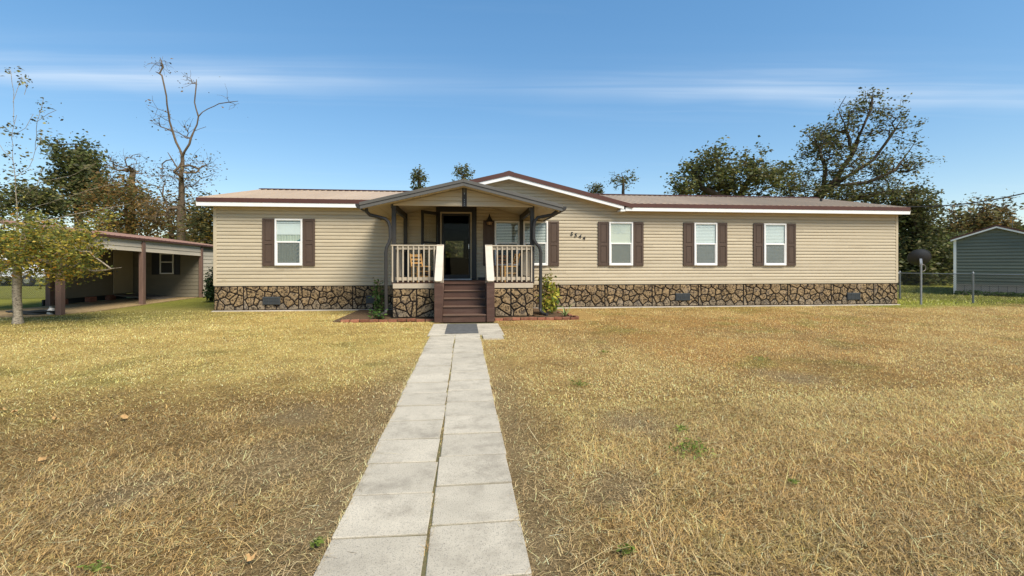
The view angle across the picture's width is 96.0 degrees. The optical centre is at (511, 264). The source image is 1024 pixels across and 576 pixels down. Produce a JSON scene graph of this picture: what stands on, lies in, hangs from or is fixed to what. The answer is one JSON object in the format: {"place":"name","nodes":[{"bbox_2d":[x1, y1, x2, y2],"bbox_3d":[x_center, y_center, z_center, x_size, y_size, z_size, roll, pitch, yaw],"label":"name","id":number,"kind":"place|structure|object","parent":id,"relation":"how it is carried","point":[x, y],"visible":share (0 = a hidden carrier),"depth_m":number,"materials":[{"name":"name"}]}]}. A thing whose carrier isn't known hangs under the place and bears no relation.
{"place":"outdoors","nodes":[
{"label":"outdoors","id":0,"kind":"place"},
{"bbox_2d":[0,265,1023,575],"bbox_3d":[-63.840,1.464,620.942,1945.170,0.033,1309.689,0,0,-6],"label":"ground","id":1,"kind":"structure","parent":0,"point":[206,307],"depth_m":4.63,"materials":[{"name":"yellow plant"}]},
{"bbox_2d":[0,273,44,298],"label":"chain link fence","id":2,"kind":"object","parent":1,"relation":"on","point":[3,293],"visible":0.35,"depth_m":19.28,"materials":[{"name":"metal"}]},
{"bbox_2d":[0,259,44,285],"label":"pickup truck","id":3,"kind":"object","parent":1,"relation":"on","point":[24,280],"visible":0.26,"depth_m":30.63,"materials":[{"name":"white paint"}]},
{"bbox_2d":[0,167,78,241],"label":"evergreen tree","id":4,"kind":"object","parent":1,"relation":"on","point":[54,207],"visible":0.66,"depth_m":35.78,"materials":[{"name":"green plant"}]},
{"bbox_2d":[0,66,130,323],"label":"young tree","id":5,"kind":"object","parent":1,"relation":"on","point":[19,254],"visible":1,"depth_m":11.18,"materials":[{"name":"green plant"}]},
{"bbox_2d":[28,129,122,225],"bbox_3d":[-37.533,-5.194,39.952,6.873,13.318,6.114,0,0,-6],"label":"evergreen tree","id":6,"kind":"object","parent":1,"relation":"on","point":[77,159],"visible":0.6,"depth_m":39.15,"materials":[{"name":"green plant"}]},
{"bbox_2d":[77,560,112,572],"bbox_3d":[-1.963,1.430,2.179,0.140,0.056,0.080,0,0,4],"label":"weed tuft","id":7,"kind":"object","parent":1,"relation":"on","point":[98,565],"visible":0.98,"depth_m":2.17,"materials":[{"name":"green plant"}]},
{"bbox_2d":[0,220,212,317],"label":"carport","id":8,"kind":"structure","parent":1,"relation":"on","point":[152,270],"depth_m":18.86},
{"bbox_2d":[5,309,54,314],"bbox_3d":[-13.737,1.385,13.311,1.531,0.131,0.403,0,0,-6],"label":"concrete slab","id":9,"kind":"object","parent":8,"relation":"on","point":[35,312],"visible":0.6,"depth_m":13.16,"materials":[{"name":"grey concrete"}]},
{"bbox_2d":[46,306,54,314],"bbox_3d":[-13.319,1.335,13.300,0.164,0.230,0.164,0,0,39],"label":"plastic jug","id":10,"kind":"object","parent":8,"relation":"on","point":[49,313],"visible":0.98,"depth_m":13.26,"materials":[{"name":"plastic"}]},
{"bbox_2d":[113,250,132,293],"bbox_3d":[-16.415,0.180,19.493,0.091,2.060,1.100,0,0,-6],"label":"door","id":11,"kind":"structure","parent":8,"relation":"in","point":[122,277],"depth_m":19.41,"materials":[{"name":"wood"}]},
{"bbox_2d":[160,253,173,273],"bbox_3d":[-15.149,-0.029,20.216,0.563,0.898,0.042,0,0,-6],"label":"window","id":12,"kind":"structure","parent":8,"relation":"in","point":[166,260],"depth_m":20.22,"materials":[{"name":"white plastic"}]},
{"bbox_2d":[59,161,166,237],"bbox_3d":[-27.945,-2.993,32.989,7.801,8.954,5.418,0,0,-6],"label":"autumn tree","id":13,"kind":"object","parent":1,"relation":"on","point":[124,197],"visible":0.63,"depth_m":32.31,"materials":[{"name":"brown plant"}]},
{"bbox_2d":[98,149,148,211],"bbox_3d":[-30.307,-3.771,35.907,3.280,10.490,2.536,0,0,-24],"label":"bare tree","id":14,"kind":"object","parent":1,"relation":"on","point":[132,171],"visible":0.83,"depth_m":35.87,"materials":[{"name":"brown plant"}]},
{"bbox_2d":[119,184,212,241],"bbox_3d":[-23.080,-2.308,32.154,6.710,7.557,4.516,0,0,-6],"label":"autumn tree","id":15,"kind":"object","parent":1,"relation":"on","point":[170,234],"visible":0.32,"depth_m":31.44,"materials":[{"name":"brown plant"}]},
{"bbox_2d":[124,57,238,240],"bbox_3d":[-19.511,-5.611,27.583,6.540,14.136,4.860,0,0,-6],"label":"bare tree","id":16,"kind":"object","parent":1,"relation":"on","point":[181,187],"visible":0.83,"depth_m":27.35,"materials":[{"name":"brown plant"}]},
{"bbox_2d":[160,191,212,244],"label":"autumn tree","id":17,"kind":"object","parent":1,"relation":"on","point":[205,230],"visible":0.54,"depth_m":26.45,"materials":[{"name":"green plant"}]},
{"bbox_2d":[202,266,213,300],"bbox_3d":[-11.801,0.671,17.964,0.677,1.575,1.682,0,0,-36],"label":"evergreen bush","id":18,"kind":"object","parent":1,"relation":"on","point":[209,290],"visible":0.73,"depth_m":17.64,"materials":[{"name":"green plant"}]},
{"bbox_2d":[310,536,327,548],"bbox_3d":[-0.996,1.427,2.374,0.072,0.071,0.089,0,0,2],"label":"weed tuft","id":19,"kind":"object","parent":1,"relation":"on","point":[318,540],"visible":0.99,"depth_m":2.36,"materials":[{"name":"green plant"}]},
{"bbox_2d":[333,309,433,322],"bbox_3d":[-3.397,1.433,13.119,2.524,0.108,3.005,0,0,-6],"label":"flower bed","id":20,"kind":"object","parent":1,"relation":"on","point":[360,316],"visible":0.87,"depth_m":11.93,"materials":[{"name":"brown soil"}]},
{"bbox_2d":[367,309,387,318],"bbox_3d":[-3.528,1.367,12.067,0.625,0.418,0.373,0,0,20],"label":"seedling patch","id":21,"kind":"object","parent":20,"relation":"on","point":[377,315],"visible":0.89,"depth_m":12.04,"materials":[{"name":"green plant"}]},
{"bbox_2d":[368,279,389,315],"bbox_3d":[-3.723,0.905,12.871,0.552,1.102,0.635,0,0,-41],"label":"green shrub","id":22,"kind":"object","parent":20,"relation":"on","point":[378,295],"visible":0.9,"depth_m":12.86,"materials":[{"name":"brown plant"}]},
{"bbox_2d":[410,164,429,189],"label":"oak tree","id":23,"kind":"object","parent":1,"relation":"on","point":[419,177],"visible":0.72,"depth_m":45.36,"materials":[{"name":"green plant"}]},
{"bbox_2d":[310,334,532,575],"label":"edge grass","id":24,"kind":"structure","parent":1,"relation":"on","point":[365,468],"depth_m":3.12,"materials":[{"name":"beige plant"}]},
{"bbox_2d":[313,323,531,575],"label":"walkway","id":25,"kind":"structure","parent":1,"relation":"on","point":[389,519],"depth_m":2.96,"materials":[{"name":"concrete"}]},
{"bbox_2d":[445,324,478,333],"bbox_3d":[-1.119,1.430,10.300,0.700,0.012,1.520,0,0,-6],"label":"door mat","id":26,"kind":"object","parent":25,"relation":"on","point":[460,328],"depth_m":10.22,"materials":[{"name":"grey rubber"}]},
{"bbox_2d":[446,241,462,257],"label":"yard tree","id":27,"kind":"object","parent":1,"relation":"on","point":[454,249],"visible":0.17,"depth_m":31.95,"materials":[{"name":"plant"}]},
{"bbox_2d":[355,179,566,322],"bbox_3d":[-1.389,-0.386,13.215,5.480,3.672,3.514,0,0,-6],"label":"front porch","id":28,"kind":"object","parent":1,"relation":"on","point":[490,297],"visible":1,"depth_m":12.33,"materials":[{"name":"brown paint"}]},
{"bbox_2d":[409,254,427,281],"bbox_3d":[-2.606,0.096,12.986,0.420,0.804,0.494,0,0,-41],"label":"wooden chair","id":29,"kind":"object","parent":28,"relation":"on","point":[415,255],"visible":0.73,"depth_m":13.03,"materials":[{"name":"brown wood"}]},
{"bbox_2d":[494,255,505,276],"bbox_3d":[-0.331,0.096,14.534,0.420,0.804,0.493,0,0,4],"label":"wooden chair","id":30,"kind":"object","parent":28,"relation":"on","point":[499,256],"visible":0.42,"depth_m":14.69,"materials":[{"name":"brown wood"}]},
{"bbox_2d":[499,253,519,281],"bbox_3d":[-0.055,0.096,13.054,0.494,0.804,0.420,0,0,-21],"label":"wooden chair","id":31,"kind":"object","parent":28,"relation":"on","point":[504,271],"visible":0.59,"depth_m":12.95,"materials":[{"name":"brown wood"}]},
{"bbox_2d":[452,163,474,243],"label":"oak tree","id":32,"kind":"object","parent":1,"relation":"on","point":[459,172],"visible":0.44,"depth_m":45.33,"materials":[{"name":"green plant"}]},
{"bbox_2d":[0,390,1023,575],"bbox_3d":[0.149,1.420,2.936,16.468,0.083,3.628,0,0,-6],"label":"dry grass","id":33,"kind":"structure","parent":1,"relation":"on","point":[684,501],"depth_m":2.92,"materials":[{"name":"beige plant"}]},
{"bbox_2d":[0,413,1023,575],"bbox_3d":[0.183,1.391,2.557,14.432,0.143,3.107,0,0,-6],"label":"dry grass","id":34,"kind":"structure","parent":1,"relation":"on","point":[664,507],"depth_m":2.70,"materials":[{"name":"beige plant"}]},
{"bbox_2d":[38,454,49,460],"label":"fallen leaf","id":35,"kind":"object","parent":34,"relation":"on","point":[41,458],"visible":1,"depth_m":3.37,"materials":[{"name":"brown plant"}]},
{"bbox_2d":[245,552,255,560],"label":"fallen leaf","id":36,"kind":"object","parent":34,"relation":"on","point":[249,557],"visible":1,"depth_m":2.23,"materials":[{"name":"plant"}]},
{"bbox_2d":[0,221,1023,266],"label":"distant treeline","id":37,"kind":"object","parent":1,"relation":"on","point":[1020,227],"visible":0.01,"depth_m":103.61,"materials":[{"name":"green plant"}]},
{"bbox_2d":[495,308,578,320],"bbox_3d":[0.532,1.431,13.522,2.265,0.109,3.007,0,0,-6],"label":"flower bed","id":38,"kind":"object","parent":1,"relation":"on","point":[556,315],"visible":0.83,"depth_m":12.12,"materials":[{"name":"brown soil"}]},
{"bbox_2d":[535,268,561,314],"bbox_3d":[1.035,0.786,13.135,0.866,1.348,0.642,0,0,-20],"label":"croton shrub","id":39,"kind":"object","parent":38,"relation":"on","point":[550,293],"visible":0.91,"depth_m":13.11,"materials":[{"name":"yellow plant"}]},
{"bbox_2d":[550,303,577,315],"bbox_3d":[1.507,1.249,12.605,0.775,0.342,0.915,0,0,40],"label":"spider plant","id":40,"kind":"object","parent":38,"relation":"on","point":[564,313],"visible":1,"depth_m":12.57,"materials":[{"name":"green plant"}]},
{"bbox_2d":[570,378,592,385],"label":"weed tuft","id":41,"kind":"object","parent":1,"relation":"on","point":[572,381],"visible":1,"depth_m":5.52,"materials":[{"name":"green plant"}]},
{"bbox_2d":[584,182,607,193],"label":"oak tree","id":42,"kind":"object","parent":1,"relation":"on","point":[598,189],"visible":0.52,"depth_m":49.70,"materials":[{"name":"green plant"}]},
{"bbox_2d":[604,167,638,193],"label":"oak tree","id":43,"kind":"object","parent":1,"relation":"on","point":[623,181],"visible":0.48,"depth_m":47.96,"materials":[{"name":"green plant"}]},
{"bbox_2d":[616,542,637,555],"bbox_3d":[0.575,1.424,2.304,0.098,0.054,0.081,0,0,-31],"label":"weed tuft","id":44,"kind":"object","parent":1,"relation":"on","point":[626,551],"visible":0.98,"depth_m":2.30,"materials":[{"name":"green plant"}]},
{"bbox_2d":[673,424,688,431],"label":"weed tuft","id":45,"kind":"object","parent":1,"relation":"on","point":[680,428],"visible":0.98,"depth_m":3.98,"materials":[{"name":"green plant"}]},
{"bbox_2d":[667,437,728,459],"bbox_3d":[1.392,1.424,3.577,0.441,0.068,0.391,0,0,-27],"label":"weed tuft","id":46,"kind":"object","parent":1,"relation":"on","point":[689,443],"visible":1,"depth_m":3.57,"materials":[{"name":"green plant"}]},
{"bbox_2d":[660,135,805,195],"bbox_3d":[14.967,-3.480,31.226,9.817,9.986,6.006,0,0,-6],"label":"oak tree","id":47,"kind":"object","parent":1,"relation":"on","point":[724,179],"visible":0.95,"depth_m":30.37,"materials":[{"name":"green plant"}]},
{"bbox_2d":[787,476,800,483],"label":"weed tuft","id":48,"kind":"object","parent":1,"relation":"on","point":[795,481],"visible":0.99,"depth_m":3.02,"materials":[{"name":"green plant"}]},
{"bbox_2d":[770,87,958,237],"bbox_3d":[24.652,-5.656,33.121,12.224,14.331,6.721,0,0,-6],"label":"oak tree","id":49,"kind":"object","parent":1,"relation":"on","point":[877,195],"visible":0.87,"depth_m":32.32,"materials":[{"name":"green plant"}]},
{"bbox_2d":[907,249,931,304],"bbox_3d":[14.899,0.450,16.758,0.812,2.001,0.440,0,0,-6],"label":"satellite dish","id":50,"kind":"object","parent":1,"relation":"on","point":[919,257],"visible":1,"depth_m":16.62,"materials":[{"name":"metal"}]},
{"bbox_2d":[897,182,962,285],"bbox_3d":[29.218,-1.610,33.046,7.479,8.309,5.638,0,0,-6],"label":"evergreen tree","id":51,"kind":"object","parent":1,"relation":"on","point":[939,251],"visible":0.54,"depth_m":31.95,"materials":[{"name":"green plant"}]},
{"bbox_2d":[922,227,971,282],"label":"evergreen tree","id":52,"kind":"object","parent":1,"relation":"on","point":[951,244],"visible":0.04,"depth_m":35.49,"materials":[{"name":"green plant"}]},
{"bbox_2d":[897,271,1023,304],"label":"chain link fence","id":53,"kind":"object","parent":1,"relation":"on","point":[938,293],"visible":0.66,"depth_m":17.51,"materials":[{"name":"metal"}]},
{"bbox_2d":[925,189,1023,241],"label":"oak tree","id":54,"kind":"object","parent":1,"relation":"on","point":[982,219],"visible":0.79,"depth_m":41.19,"materials":[{"name":"green plant"}]},
{"bbox_2d":[951,219,1023,295],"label":"shed","id":55,"kind":"structure","parent":1,"relation":"on","point":[996,249],"depth_m":21.33,"materials":[{"name":"green"}]},
{"bbox_2d":[954,289,1023,296],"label":"foot weeds","id":56,"kind":"object","parent":1,"relation":"on","point":[993,294],"visible":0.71,"depth_m":21.09,"materials":[{"name":"green plant"}]},
{"bbox_2d":[0,329,1023,425],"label":"dry grass","id":57,"kind":"structure","parent":0,"point":[616,376],"depth_m":6.26,"materials":[{"name":"plant"}]},
{"bbox_2d":[0,302,1023,346],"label":"dry grass","id":58,"kind":"structure","parent":0,"point":[643,315],"depth_m":11.21,"materials":[{"name":"plant"}]},
{"bbox_2d":[0,0,1023,258],"label":"sky","id":59,"kind":"structure","parent":0,"point":[330,94],"materials":[{"name":"blue"}]},
{"bbox_2d":[195,171,910,311],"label":"manufactured house","id":60,"kind":"structure","parent":0,"point":[277,249],"depth_m":15.46,"materials":[{"name":"paint"}]},
{"bbox_2d":[275,219,302,265],"bbox_3d":[-6.983,-0.690,14.411,0.825,1.460,0.090,0,0,-6],"label":"window","id":61,"kind":"structure","parent":60,"relation":"in","point":[288,232],"depth_m":14.41,"materials":[{"name":"white plastic"}]},
{"bbox_2d":[421,210,439,276],"bbox_3d":[-2.536,-0.598,14.482,0.083,2.145,0.840,0,0,32],"label":"storm door","id":62,"kind":"structure","parent":60,"relation":"in","point":[423,212],"depth_m":14.39,"materials":[{"name":"black metal"}]},
{"bbox_2d":[444,240,463,258],"bbox_3d":[-2.870,-0.750,22.977,0.990,0.940,0.040,0,0,-6],"label":"rear window frame","id":63,"kind":"structure","parent":60,"relation":"in","point":[444,240],"depth_m":22.96,"materials":[{"name":"grey"}]},
{"bbox_2d":[442,214,469,278],"bbox_3d":[-1.823,-0.593,15.021,0.917,2.115,0.102,0,0,-6],"label":"front door","id":64,"kind":"structure","parent":60,"relation":"in","point":[445,276],"depth_m":15.04,"materials":[{"name":"black glass"}]},
{"bbox_2d":[486,214,492,225],"bbox_3d":[-0.733,-1.440,14.947,0.270,0.400,0.283,0,0,-6],"label":"wall lantern","id":65,"kind":"object","parent":60,"relation":"attached to","point":[489,221],"depth_m":14.87,"materials":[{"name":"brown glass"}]},
{"bbox_2d":[495,221,519,265],"bbox_3d":[-0.159,-0.690,15.113,0.825,1.460,0.090,0,0,-6],"label":"window","id":66,"kind":"structure","parent":60,"relation":"in","point":[506,232],"depth_m":15.12,"materials":[{"name":"glass"}]},
{"bbox_2d":[523,221,547,265],"bbox_3d":[0.776,-0.690,15.209,0.825,1.460,0.090,0,0,-6],"label":"window","id":67,"kind":"structure","parent":60,"relation":"in","point":[541,229],"depth_m":15.22,"materials":[{"name":"white plastic"}]},
{"bbox_2d":[609,222,632,265],"bbox_3d":[3.666,-0.690,15.506,0.825,1.460,0.090,0,0,-6],"label":"window","id":68,"kind":"structure","parent":60,"relation":"in","point":[620,233],"depth_m":15.51,"materials":[{"name":"white plastic"}]},
{"bbox_2d":[694,223,716,264],"bbox_3d":[6.640,-0.690,15.812,0.825,1.460,0.090,0,0,-6],"label":"window","id":69,"kind":"structure","parent":60,"relation":"in","point":[705,234],"depth_m":15.81,"materials":[{"name":"white plastic"}]},
{"bbox_2d":[763,223,785,264],"bbox_3d":[9.167,-0.690,16.072,0.825,1.460,0.090,0,0,-6],"label":"window","id":70,"kind":"structure","parent":60,"relation":"in","point":[774,235],"depth_m":16.08,"materials":[{"name":"white plastic"}]},
{"bbox_2d":[903,193,1023,206],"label":"service cable","id":71,"kind":"object","parent":60,"relation":"attached to","point":[965,203],"visible":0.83,"depth_m":30.51,"materials":[{"name":"grey plastic"}]},
{"bbox_2d":[897,285,1023,304],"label":"green grass","id":72,"kind":"structure","parent":0,"point":[938,298],"depth_m":19.64,"materials":[{"name":"plant"}]}
]}

